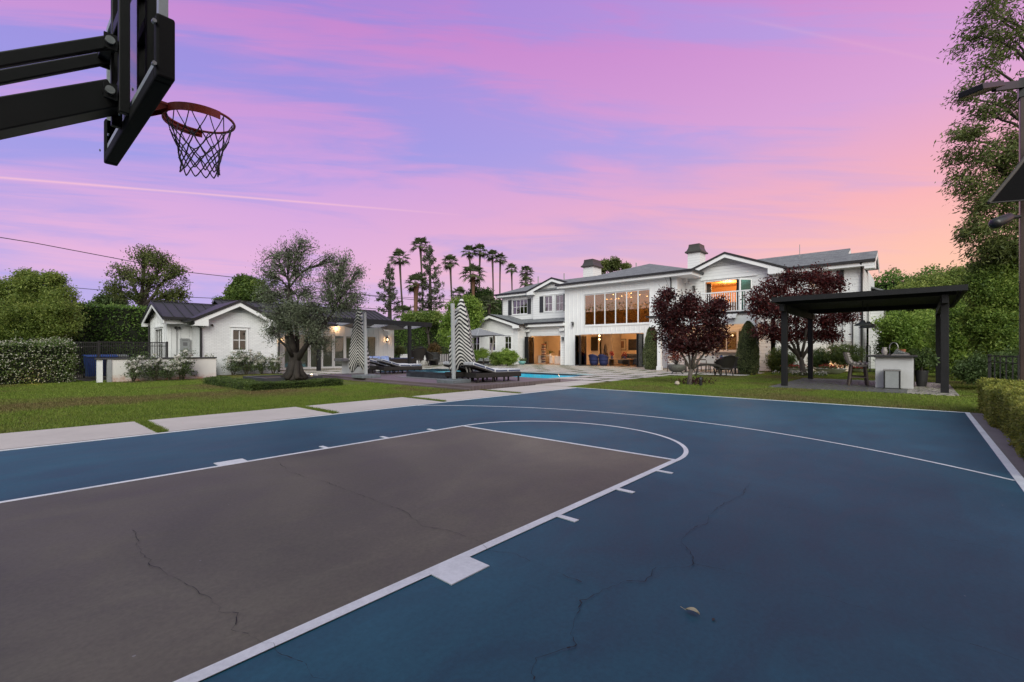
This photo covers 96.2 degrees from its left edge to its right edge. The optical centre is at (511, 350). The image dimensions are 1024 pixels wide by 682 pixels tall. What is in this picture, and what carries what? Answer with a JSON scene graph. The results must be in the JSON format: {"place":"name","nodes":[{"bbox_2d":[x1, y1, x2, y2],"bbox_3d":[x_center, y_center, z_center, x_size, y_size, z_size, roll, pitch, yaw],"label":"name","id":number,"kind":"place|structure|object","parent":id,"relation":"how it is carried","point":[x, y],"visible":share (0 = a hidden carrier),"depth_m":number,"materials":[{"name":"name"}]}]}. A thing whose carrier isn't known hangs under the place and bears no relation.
{"place":"outdoors","nodes":[
{"label":"outdoors","id":0,"kind":"place"},
{"bbox_2d":[0,237,445,302],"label":"overhead cable","id":1,"kind":"object","parent":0,"point":[168,268],"visible":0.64,"depth_m":44.47,"materials":[{"name":"black metal"}]},
{"bbox_2d":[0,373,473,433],"bbox_3d":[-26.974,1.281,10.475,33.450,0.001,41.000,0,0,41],"label":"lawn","id":2,"kind":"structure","parent":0,"point":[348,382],"depth_m":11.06,"materials":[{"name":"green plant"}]},
{"bbox_2d":[0,334,81,384],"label":"jasmine hedge","id":3,"kind":"object","parent":2,"relation":"on","point":[23,361],"visible":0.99,"depth_m":17.47,"materials":[{"name":"green plant"}]},
{"bbox_2d":[0,266,90,342],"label":"bushy tree","id":4,"kind":"object","parent":2,"relation":"on","point":[49,307],"visible":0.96,"depth_m":22.44,"materials":[{"name":"green plant"}]},
{"bbox_2d":[70,341,99,378],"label":"iron gate","id":5,"kind":"structure","parent":2,"relation":"on","point":[97,346],"depth_m":18.94,"materials":[{"name":"black metal"}]},
{"bbox_2d":[94,357,216,382],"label":"garden wall","id":6,"kind":"structure","parent":2,"relation":"on","point":[205,367],"depth_m":18.95,"materials":[{"name":"paint"}]},
{"bbox_2d":[100,341,167,357],"bbox_3d":[-17.409,0.419,21.176,0.070,1.680,2.538,0,0,41],"label":"iron fence","id":7,"kind":"object","parent":6,"relation":"on","point":[166,348],"visible":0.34,"depth_m":21.12,"materials":[{"name":"black metal"}]},
{"bbox_2d":[158,359,177,380],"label":"rose bush","id":8,"kind":"object","parent":2,"relation":"on","point":[167,368],"visible":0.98,"depth_m":19.07,"materials":[{"name":"white plant"}]},
{"bbox_2d":[167,348,199,379],"bbox_3d":[-13.992,0.618,19.567,1.206,1.457,1.267,0,0,-15],"label":"rose bush","id":9,"kind":"object","parent":2,"relation":"on","point":[182,362],"visible":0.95,"depth_m":19.46,"materials":[{"name":"white plant"}]},
{"bbox_2d":[122,373,282,382],"bbox_3d":[-13.899,1.277,21.770,3.330,0.024,7.446,0,0,41],"label":"flower bed","id":10,"kind":"object","parent":2,"relation":"on","point":[220,375],"visible":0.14,"depth_m":22.23,"materials":[{"name":"soil"}]},
{"bbox_2d":[120,354,150,381],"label":"rose bush","id":11,"kind":"object","parent":10,"relation":"on","point":[131,366],"visible":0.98,"depth_m":18.29,"materials":[{"name":"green plant"}]},
{"bbox_2d":[134,352,168,380],"bbox_3d":[-14.747,0.694,18.884,1.068,1.290,1.121,0,0,23],"label":"rose bush","id":12,"kind":"object","parent":10,"relation":"on","point":[150,364],"visible":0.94,"depth_m":18.77,"materials":[{"name":"white plant"}]},
{"bbox_2d":[221,350,248,374],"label":"rose bush","id":13,"kind":"object","parent":10,"relation":"on","point":[235,360],"visible":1,"depth_m":23.12,"materials":[{"name":"white plant"}]},
{"bbox_2d":[235,348,257,374],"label":"rose bush","id":14,"kind":"object","parent":10,"relation":"on","point":[247,359],"visible":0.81,"depth_m":23.66,"materials":[{"name":"white plant"}]},
{"bbox_2d":[249,351,269,374],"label":"rose bush","id":15,"kind":"object","parent":10,"relation":"on","point":[260,367],"visible":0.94,"depth_m":23.97,"materials":[{"name":"white plant"}]},
{"bbox_2d":[264,352,284,373],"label":"rose bush","id":16,"kind":"object","parent":10,"relation":"on","point":[272,361],"visible":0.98,"depth_m":24.46,"materials":[{"name":"white plant"}]},
{"bbox_2d":[202,376,254,389],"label":"box hedge","id":17,"kind":"object","parent":2,"relation":"on","point":[228,382],"visible":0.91,"depth_m":15.96,"materials":[{"name":"green plant"}]},
{"bbox_2d":[243,375,322,381],"bbox_3d":[-9.283,1.159,18.623,2.225,0.240,2.225,0,0,41],"label":"planter border","id":18,"kind":"object","parent":2,"relation":"on","point":[269,378],"visible":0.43,"depth_m":18.22,"materials":[{"name":"plant"}]},
{"bbox_2d":[241,229,371,380],"bbox_3d":[-7.885,-1.770,17.853,4.648,5.962,3.200,0,0,20],"label":"olive tree","id":19,"kind":"object","parent":18,"relation":"in","point":[282,319],"visible":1,"depth_m":17.74,"materials":[{"name":"green plant"}]},
{"bbox_2d":[243,377,343,390],"bbox_3d":[-7.303,1.140,15.585,0.686,0.371,3.176,0,0,41],"label":"box hedge","id":20,"kind":"object","parent":2,"relation":"on","point":[277,385],"visible":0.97,"depth_m":15.26,"materials":[{"name":"green plant"}]},
{"bbox_2d":[323,377,471,390],"bbox_3d":[-5.172,1.246,17.917,10.250,0.065,0.199,0,0,41],"label":"deck step","id":21,"kind":"object","parent":2,"relation":"on","point":[421,385],"visible":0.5,"depth_m":16.62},
{"bbox_2d":[0,382,587,449],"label":"path slabs","id":22,"kind":"structure","parent":0,"point":[46,437],"depth_m":8.38,"materials":[{"name":"concrete"}]},
{"bbox_2d":[74,373,529,390],"bbox_3d":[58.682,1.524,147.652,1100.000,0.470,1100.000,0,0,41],"label":"ground","id":23,"kind":"structure","parent":0,"point":[90,379],"depth_m":20.28,"materials":[{"name":"soil"}]},
{"bbox_2d":[0,296,147,373],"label":"clipped hedge","id":24,"kind":"object","parent":23,"relation":"on","point":[110,323],"visible":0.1,"depth_m":25.81,"materials":[{"name":"green plant"}]},
{"bbox_2d":[82,355,104,377],"bbox_3d":[-18.886,0.730,20.744,0.760,1.058,0.640,0,0,36],"label":"wheelie bin","id":25,"kind":"object","parent":23,"relation":"on","point":[91,365],"visible":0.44,"depth_m":20.49,"materials":[{"name":"blue plastic"}]},
{"bbox_2d":[88,292,129,306],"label":"round tree","id":26,"kind":"object","parent":23,"relation":"on","point":[102,298],"visible":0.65,"depth_m":50.96,"materials":[{"name":"green plant"}]},
{"bbox_2d":[97,243,193,306],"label":"spreading tree","id":27,"kind":"object","parent":23,"relation":"on","point":[146,279],"visible":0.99,"depth_m":45.64,"materials":[{"name":"green plant"}]},
{"bbox_2d":[211,273,274,302],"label":"dense tree","id":28,"kind":"object","parent":23,"relation":"on","point":[242,287],"visible":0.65,"depth_m":43.13,"materials":[{"name":"green plant"}]},
{"bbox_2d":[140,299,403,374],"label":"guest house","id":29,"kind":"structure","parent":23,"relation":"on","point":[237,324],"depth_m":24.39,"materials":[{"name":"white paint"}]},
{"bbox_2d":[153,326,162,356],"bbox_3d":[-18.573,-0.380,24.195,1.873,1.757,0.155,0,0,41],"label":"window","id":30,"kind":"structure","parent":29,"relation":"in","point":[158,329],"depth_m":24.44,"materials":[{"name":"white paint"}]},
{"bbox_2d":[230,326,249,351],"bbox_3d":[-14.214,-0.582,23.966,0.150,1.325,0.923,0,0,41],"label":"window","id":31,"kind":"structure","parent":29,"relation":"in","point":[242,329],"depth_m":23.99,"materials":[{"name":"white paint"}]},
{"bbox_2d":[374,262,403,317],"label":"lacy conifer","id":32,"kind":"object","parent":23,"relation":"on","point":[389,274],"visible":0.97,"depth_m":61.69,"materials":[{"name":"green plant"}]},
{"bbox_2d":[386,247,409,304],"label":"palm tree","id":33,"kind":"object","parent":23,"relation":"on","point":[398,253],"visible":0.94,"depth_m":69.87,"materials":[{"name":"green plant"}]},
{"bbox_2d":[403,273,427,310],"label":"palm tree","id":34,"kind":"object","parent":23,"relation":"on","point":[414,288],"visible":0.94,"depth_m":57.75,"materials":[{"name":"green plant"}]},
{"bbox_2d":[390,318,448,357],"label":"clipped hedge","id":35,"kind":"object","parent":23,"relation":"on","point":[419,337],"visible":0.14,"depth_m":49.53,"materials":[{"name":"green plant"}]},
{"bbox_2d":[410,236,430,297],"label":"palm tree","id":36,"kind":"object","parent":23,"relation":"on","point":[421,246],"visible":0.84,"depth_m":71.83,"materials":[{"name":"green plant"}]},
{"bbox_2d":[410,243,444,311],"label":"lacy conifer","id":37,"kind":"object","parent":23,"relation":"on","point":[434,291],"visible":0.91,"depth_m":61.78,"materials":[{"name":"green plant"}]},
{"bbox_2d":[319,371,578,390],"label":"deck","id":38,"kind":"structure","parent":23,"relation":"on","point":[488,383],"depth_m":17.32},
{"bbox_2d":[349,307,380,377],"bbox_3d":[-6.330,-0.360,19.508,1.595,2.998,0.994,0,0,41],"label":"closed umbrella","id":39,"kind":"object","parent":38,"relation":"on","point":[358,353],"visible":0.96,"depth_m":19.41,"materials":[{"name":"fabric"}]},
{"bbox_2d":[376,359,421,373],"bbox_3d":[-5.580,0.773,22.800,2.120,0.732,0.720,0,0,-38],"label":"sun lounger","id":40,"kind":"object","parent":38,"relation":"on","point":[392,366],"visible":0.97,"depth_m":22.45,"materials":[{"name":"fabric"}]},
{"bbox_2d":[395,369,466,379],"bbox_3d":[-2.665,1.122,19.846,3.250,0.473,3.350,0,0,41],"label":"hot tub","id":41,"kind":"object","parent":38,"relation":"on","point":[430,374],"visible":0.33,"depth_m":18.95,"materials":[{"name":"stone"}]},
{"bbox_2d":[437,298,475,383],"bbox_3d":[-1.943,-0.384,16.579,1.177,3.045,1.554,0,0,41],"label":"closed umbrella","id":42,"kind":"object","parent":38,"relation":"on","point":[461,351],"visible":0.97,"depth_m":16.39,"materials":[{"name":"fabric"}]},
{"bbox_2d":[443,361,497,380],"bbox_3d":[-1.527,0.773,17.369,2.120,0.732,0.720,0,0,-40],"label":"sun lounger","id":43,"kind":"object","parent":38,"relation":"on","point":[461,371],"visible":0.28,"depth_m":16.79,"materials":[{"name":"wicker"}]},
{"bbox_2d":[463,362,520,382],"bbox_3d":[-0.705,0.773,16.808,2.120,0.732,0.720,0,0,-38],"label":"sun lounger","id":44,"kind":"object","parent":38,"relation":"on","point":[486,372],"visible":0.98,"depth_m":16.42,"materials":[{"name":"wicker"}]},
{"bbox_2d":[442,254,459,300],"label":"palm tree","id":45,"kind":"object","parent":23,"relation":"on","point":[452,263],"visible":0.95,"depth_m":69.87,"materials":[{"name":"green plant"}]},
{"bbox_2d":[460,263,487,295],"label":"palm tree","id":46,"kind":"object","parent":23,"relation":"on","point":[474,279],"visible":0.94,"depth_m":59.80,"materials":[{"name":"green plant"}]},
{"bbox_2d":[476,286,495,315],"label":"dark conifer","id":47,"kind":"object","parent":23,"relation":"on","point":[487,291],"visible":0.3,"depth_m":63.28,"materials":[{"name":"green plant"}]},
{"bbox_2d":[481,295,499,313],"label":"palm tree","id":48,"kind":"object","parent":23,"relation":"on","point":[487,299],"visible":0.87,"depth_m":53.73,"materials":[{"name":"green plant"}]},
{"bbox_2d":[484,249,498,296],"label":"palm tree","id":49,"kind":"object","parent":23,"relation":"on","point":[492,252],"visible":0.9,"depth_m":73.89,"materials":[{"name":"green plant"}]},
{"bbox_2d":[600,255,631,274],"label":"tree","id":50,"kind":"object","parent":23,"relation":"on","point":[612,264],"visible":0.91,"depth_m":61.52,"materials":[{"name":"green plant"}]},
{"bbox_2d":[472,243,885,371],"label":"house","id":51,"kind":"structure","parent":23,"relation":"on","point":[545,310],"depth_m":36.58,"materials":[{"name":"white paint"}]},
{"bbox_2d":[511,297,528,314],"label":"window","id":52,"kind":"structure","parent":51,"relation":"in","point":[519,306],"depth_m":44.76,"materials":[{"name":"white glass"}]},
{"bbox_2d":[528,337,533,363],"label":"door","id":53,"kind":"structure","parent":51,"relation":"in","point":[530,339],"depth_m":41.46,"materials":[{"name":"clear glass"}]},
{"bbox_2d":[543,294,553,312],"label":"window","id":54,"kind":"structure","parent":51,"relation":"in","point":[548,298],"depth_m":42.04,"materials":[{"name":"glass"}]},
{"bbox_2d":[580,335,586,365],"bbox_3d":[5.816,-0.006,37.410,0.050,2.470,0.900,0,0,40],"label":"door","id":55,"kind":"structure","parent":51,"relation":"in","point":[583,338],"depth_m":37.42,"materials":[{"name":"clear glass"}]},
{"bbox_2d":[583,287,650,326],"bbox_3d":[8.093,-3.296,35.950,5.832,2.730,0.130,0,0,41],"label":"window","id":56,"kind":"structure","parent":51,"relation":"in","point":[649,288],"depth_m":35.95,"materials":[{"name":"glass"}]},
{"bbox_2d":[638,333,643,366],"bbox_3d":[9.571,-0.006,34.122,0.050,2.470,0.850,0,0,41],"label":"door","id":57,"kind":"structure","parent":51,"relation":"in","point":[640,336],"depth_m":34.08,"materials":[{"name":"clear glass"}]},
{"bbox_2d":[381,369,584,377],"bbox_3d":[-2.383,2.075,25.938,13.200,1.568,6.050,0,0,41],"label":"pool basin","id":58,"kind":"object","parent":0,"point":[537,375],"visible":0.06,"depth_m":26.25,"materials":[{"name":"paint"}]},
{"bbox_2d":[376,368,603,378],"bbox_3d":[-2.283,1.309,26.050,13.640,0.099,6.190,0,0,41],"label":"pool coping","id":59,"kind":"object","parent":58,"relation":"on","point":[552,373],"visible":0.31,"depth_m":26.01,"materials":[{"name":"stone"}]},
{"bbox_2d":[0,387,1023,681],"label":"court","id":60,"kind":"object","parent":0,"point":[582,535],"visible":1,"depth_m":2.93,"materials":[{"name":"blue paint"}]},
{"bbox_2d":[0,0,235,178],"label":"basketball hoop","id":61,"kind":"object","parent":60,"relation":"on","point":[131,50],"visible":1,"depth_m":3.02,"materials":[{"name":"metal"}]},
{"bbox_2d":[0,0,1023,320],"label":"sky","id":62,"kind":"structure","parent":0,"point":[551,136],"materials":[{"name":"purple"}]},
{"bbox_2d":[277,362,772,383],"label":"patio paving","id":63,"kind":"structure","parent":0,"point":[617,377],"depth_m":27.32,"materials":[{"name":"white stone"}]},
{"bbox_2d":[334,358,377,373],"bbox_3d":[-7.862,0.829,23.213,0.850,0.860,1.950,0,0,41],"label":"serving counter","id":64,"kind":"object","parent":63,"relation":"on","point":[345,365],"visible":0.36,"depth_m":22.77,"materials":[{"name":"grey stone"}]},
{"bbox_2d":[307,316,431,370],"bbox_3d":[-10.158,-0.411,31.940,2.800,3.340,9.389,0,0,41],"label":"pergola","id":65,"kind":"object","parent":63,"relation":"on","point":[384,324],"visible":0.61,"depth_m":32.31,"materials":[{"name":"wood"}]},
{"bbox_2d":[411,347,426,363],"bbox_3d":[-7.588,0.490,36.892,1.453,1.552,1.476,0,0,-4],"label":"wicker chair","id":66,"kind":"object","parent":63,"relation":"on","point":[418,353],"visible":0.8,"depth_m":36.43,"materials":[{"name":"black wicker"}]},
{"bbox_2d":[398,308,443,347],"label":"tree","id":67,"kind":"object","parent":63,"relation":"on","point":[433,316],"visible":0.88,"depth_m":49.32,"materials":[{"name":"green plant"}]},
{"bbox_2d":[434,293,486,349],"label":"leafy tree","id":68,"kind":"object","parent":63,"relation":"on","point":[473,307],"visible":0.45,"depth_m":42.37,"materials":[{"name":"green plant"}]},
{"bbox_2d":[448,328,509,365],"bbox_3d":[-2.777,-0.312,38.763,4.032,3.194,3.571,0,0,41],"label":"open umbrella","id":69,"kind":"object","parent":63,"relation":"on","point":[479,332],"visible":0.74,"depth_m":38.44,"materials":[{"name":"white fabric"}]},
{"bbox_2d":[496,347,519,365],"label":"oleander shrub","id":70,"kind":"object","parent":63,"relation":"on","point":[506,356],"visible":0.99,"depth_m":36.64,"materials":[{"name":"green plant"}]},
{"bbox_2d":[642,326,656,369],"bbox_3d":[9.090,-0.200,29.973,1.194,2.918,1.147,0,0,41],"label":"cypress cone","id":71,"kind":"object","parent":63,"relation":"on","point":[650,352],"visible":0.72,"depth_m":29.63,"materials":[{"name":"green plant"}]},
{"bbox_2d":[662,351,685,373],"bbox_3d":[8.678,0.552,24.587,1.198,1.437,1.317,0,0,41],"label":"red maple pot","id":72,"kind":"object","parent":63,"relation":"on","point":[676,366],"visible":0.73,"depth_m":24.33,"materials":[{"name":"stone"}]},
{"bbox_2d":[568,371,779,386],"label":"patio joints","id":73,"kind":"object","parent":63,"relation":"attached to","point":[687,375],"visible":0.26,"depth_m":23.28,"materials":[{"name":"green plant"}]},
{"bbox_2d":[735,321,759,373],"bbox_3d":[12.501,-0.160,24.312,1.276,2.838,1.238,0,0,41],"label":"cypress cone","id":74,"kind":"object","parent":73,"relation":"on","point":[748,352],"visible":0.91,"depth_m":23.98,"materials":[{"name":"green plant"}]},
{"bbox_2d":[714,355,736,375],"bbox_3d":[10.573,0.737,22.757,0.986,1.053,1.002,0,0,26],"label":"wicker chair","id":75,"kind":"object","parent":63,"relation":"on","point":[726,363],"visible":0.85,"depth_m":22.47,"materials":[{"name":"black wicker"}]},
{"bbox_2d":[572,367,980,412],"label":"lawn","id":76,"kind":"structure","parent":0,"point":[872,370],"depth_m":13.61,"materials":[{"name":"green plant"}]},
{"bbox_2d":[645,283,735,384],"bbox_3d":[6.579,-0.691,17.023,3.186,4.059,2.197,0,0,16],"label":"plum tree","id":77,"kind":"object","parent":76,"relation":"on","point":[683,311],"visible":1,"depth_m":16.79,"materials":[{"name":"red plant"}]},
{"bbox_2d":[764,345,798,371],"bbox_3d":[15.921,0.571,27.001,2.010,1.841,1.943,0,0,41],"label":"podocarpus shrub","id":78,"kind":"object","parent":76,"relation":"on","point":[773,358],"visible":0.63,"depth_m":26.81,"materials":[{"name":"green plant"}]},
{"bbox_2d":[737,258,864,375],"bbox_3d":[14.369,-1.568,22.939,6.133,5.891,2.736,0,0,-4],"label":"plum tree","id":79,"kind":"object","parent":76,"relation":"on","point":[767,308],"visible":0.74,"depth_m":22.64,"materials":[{"name":"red plant"}]},
{"bbox_2d":[806,346,831,371],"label":"shrub","id":80,"kind":"object","parent":76,"relation":"on","point":[818,358],"visible":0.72,"depth_m":26.78,"materials":[{"name":"green plant"}]},
{"bbox_2d":[814,362,847,373],"bbox_3d":[17.034,0.933,24.604,1.605,0.651,1.725,0,0,41],"label":"bowl planter","id":81,"kind":"object","parent":76,"relation":"on","point":[832,369],"visible":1,"depth_m":24.20,"materials":[{"name":"plastic"}]},
{"bbox_2d":[822,342,870,367],"bbox_3d":[18.858,0.317,26.029,2.364,1.683,2.115,0,0,41],"label":"podocarpus shrub","id":82,"kind":"object","parent":76,"relation":"on","point":[835,355],"visible":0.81,"depth_m":25.72,"materials":[{"name":"green plant"}]},
{"bbox_2d":[871,309,935,372],"bbox_3d":[22.819,-0.585,25.984,4.073,3.928,3.965,0,0,41],"label":"boundary tree","id":83,"kind":"object","parent":76,"relation":"on","point":[903,328],"visible":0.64,"depth_m":25.53,"materials":[{"name":"green plant"}]},
{"bbox_2d":[872,334,934,372],"bbox_3d":[23.597,0.287,26.960,4.904,3.402,2.934,0,0,-7],"label":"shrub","id":84,"kind":"object","parent":76,"relation":"on","point":[879,346],"visible":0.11,"depth_m":27.06,"materials":[{"name":"green plant"}]},
{"bbox_2d":[866,261,971,365],"bbox_3d":[28.845,-2.522,33.478,12.814,7.794,2.781,0,0,41],"label":"back hedge","id":85,"kind":"object","parent":76,"relation":"on","point":[883,284],"visible":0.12,"depth_m":33.79,"materials":[{"name":"green plant"}]},
{"bbox_2d":[891,263,970,314],"bbox_3d":[28.080,-2.168,30.034,6.989,7.094,3.606,0,0,2],"label":"boundary tree","id":86,"kind":"object","parent":76,"relation":"on","point":[947,278],"visible":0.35,"depth_m":29.40,"materials":[{"name":"green plant"}]},
{"bbox_2d":[919,298,987,376],"bbox_3d":[20.878,-0.594,21.010,3.900,3.946,2.781,0,0,-5],"label":"boundary tree","id":87,"kind":"object","parent":76,"relation":"on","point":[956,351],"visible":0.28,"depth_m":20.64,"materials":[{"name":"green plant"}]},
{"bbox_2d":[933,0,1023,271],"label":"tall tree","id":88,"kind":"object","parent":76,"relation":"on","point":[1007,156],"visible":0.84,"depth_m":15.41,"materials":[{"name":"green plant"}]},
{"bbox_2d":[949,345,1018,387],"bbox_3d":[15.356,0.601,14.546,2.534,1.555,2.349,0,0,41],"label":"shrub","id":89,"kind":"object","parent":76,"relation":"on","point":[973,368],"visible":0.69,"depth_m":14.36,"materials":[{"name":"green plant"}]},
{"bbox_2d":[952,237,1018,355],"bbox_3d":[17.162,-1.337,15.989,2.875,5.432,2.712,0,0,41],"label":"boundary tree","id":90,"kind":"object","parent":76,"relation":"on","point":[991,317],"visible":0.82,"depth_m":15.71,"materials":[{"name":"green plant"}]},
{"bbox_2d":[958,77,1023,381],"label":"light pole","id":91,"kind":"object","parent":76,"relation":"on","point":[981,89],"visible":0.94,"depth_m":8.96,"materials":[{"name":"brown metal"}]},
{"bbox_2d":[987,156,1023,203],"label":"sail","id":92,"kind":"object","parent":91,"relation":"attached to","point":[1010,188],"visible":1,"depth_m":8.61,"materials":[{"name":"fabric"}]},
{"bbox_2d":[976,377,1023,413],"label":"boxwood hedge","id":93,"kind":"object","parent":76,"relation":"on","point":[983,382],"visible":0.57,"depth_m":8.98,"materials":[{"name":"green plant"}]},
{"bbox_2d":[988,354,1018,380],"bbox_3d":[13.203,0.695,12.350,0.077,1.168,2.909,0,0,36],"label":"iron fence","id":94,"kind":"object","parent":76,"relation":"on","point":[994,361],"visible":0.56,"depth_m":12.26,"materials":[{"name":"black metal"}]},
{"bbox_2d":[770,378,958,395],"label":"pergola paving","id":95,"kind":"structure","parent":0,"point":[854,387],"depth_m":15.82,"materials":[{"name":"grey stone"}]},
{"bbox_2d":[844,352,868,385],"bbox_3d":[12.160,0.659,16.234,0.701,1.184,0.525,0,0,33],"label":"bar stool","id":96,"kind":"object","parent":95,"relation":"on","point":[849,361],"visible":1,"depth_m":16.13,"materials":[{"name":"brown wood"}]},
{"bbox_2d":[771,284,967,392],"bbox_3d":[13.085,-0.270,16.883,4.824,3.098,7.080,0,0,41],"label":"pergola","id":97,"kind":"object","parent":95,"relation":"on","point":[941,300],"visible":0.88,"depth_m":15.93,"materials":[{"name":"black wood"}]},
{"bbox_2d":[883,369,900,388],"bbox_3d":[12.402,0.929,14.990,0.442,0.636,0.300,0,0,41],"label":"outdoor refrigerator","id":98,"kind":"object","parent":95,"relation":"on","point":[892,378],"visible":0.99,"depth_m":14.88,"materials":[{"name":"metal"}]},
{"bbox_2d":[867,355,917,388],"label":"kitchen island","id":99,"kind":"structure","parent":95,"relation":"on","point":[905,364],"depth_m":15.08,"materials":[{"name":"stone"}]},
{"bbox_2d":[915,370,928,386],"bbox_3d":[14.157,0.972,15.882,0.382,0.550,0.382,0,0,41],"label":"plant pot","id":100,"kind":"object","parent":95,"relation":"on","point":[921,378],"visible":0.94,"depth_m":15.77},
{"bbox_2d":[907,346,939,370],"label":"potted shrub","id":101,"kind":"object","parent":100,"relation":"in","point":[924,360],"visible":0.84,"depth_m":15.70,"materials":[{"name":"green plant"}]},
{"bbox_2d":[970,413,1023,477],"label":"court apron","id":102,"kind":"object","parent":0,"point":[998,437],"visible":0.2,"depth_m":6.30,"materials":[{"name":"concrete"}]},
{"label":"lawn","id":103,"kind":"structure","parent":0,"visible":0},
{"bbox_2d":[982,384,1023,436],"bbox_3d":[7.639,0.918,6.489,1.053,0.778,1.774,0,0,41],"label":"boxwood hedge","id":104,"kind":"object","parent":103,"relation":"on","point":[1005,394],"visible":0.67,"depth_m":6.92,"materials":[{"name":"green plant"}]},
{"bbox_2d":[1005,395,1023,459],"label":"boxwood hedge","id":105,"kind":"object","parent":103,"relation":"on","point":[1016,424],"visible":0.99,"depth_m":5.67,"materials":[{"name":"green plant"}]},
{"label":"path grass","id":106,"kind":"structure","parent":0,"visible":0},
{"bbox_2d":[134,419,167,432],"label":"joint grass","id":107,"kind":"structure","parent":106,"relation":"on","point":[151,425],"depth_m":7.58,"materials":[{"name":"green plant"}]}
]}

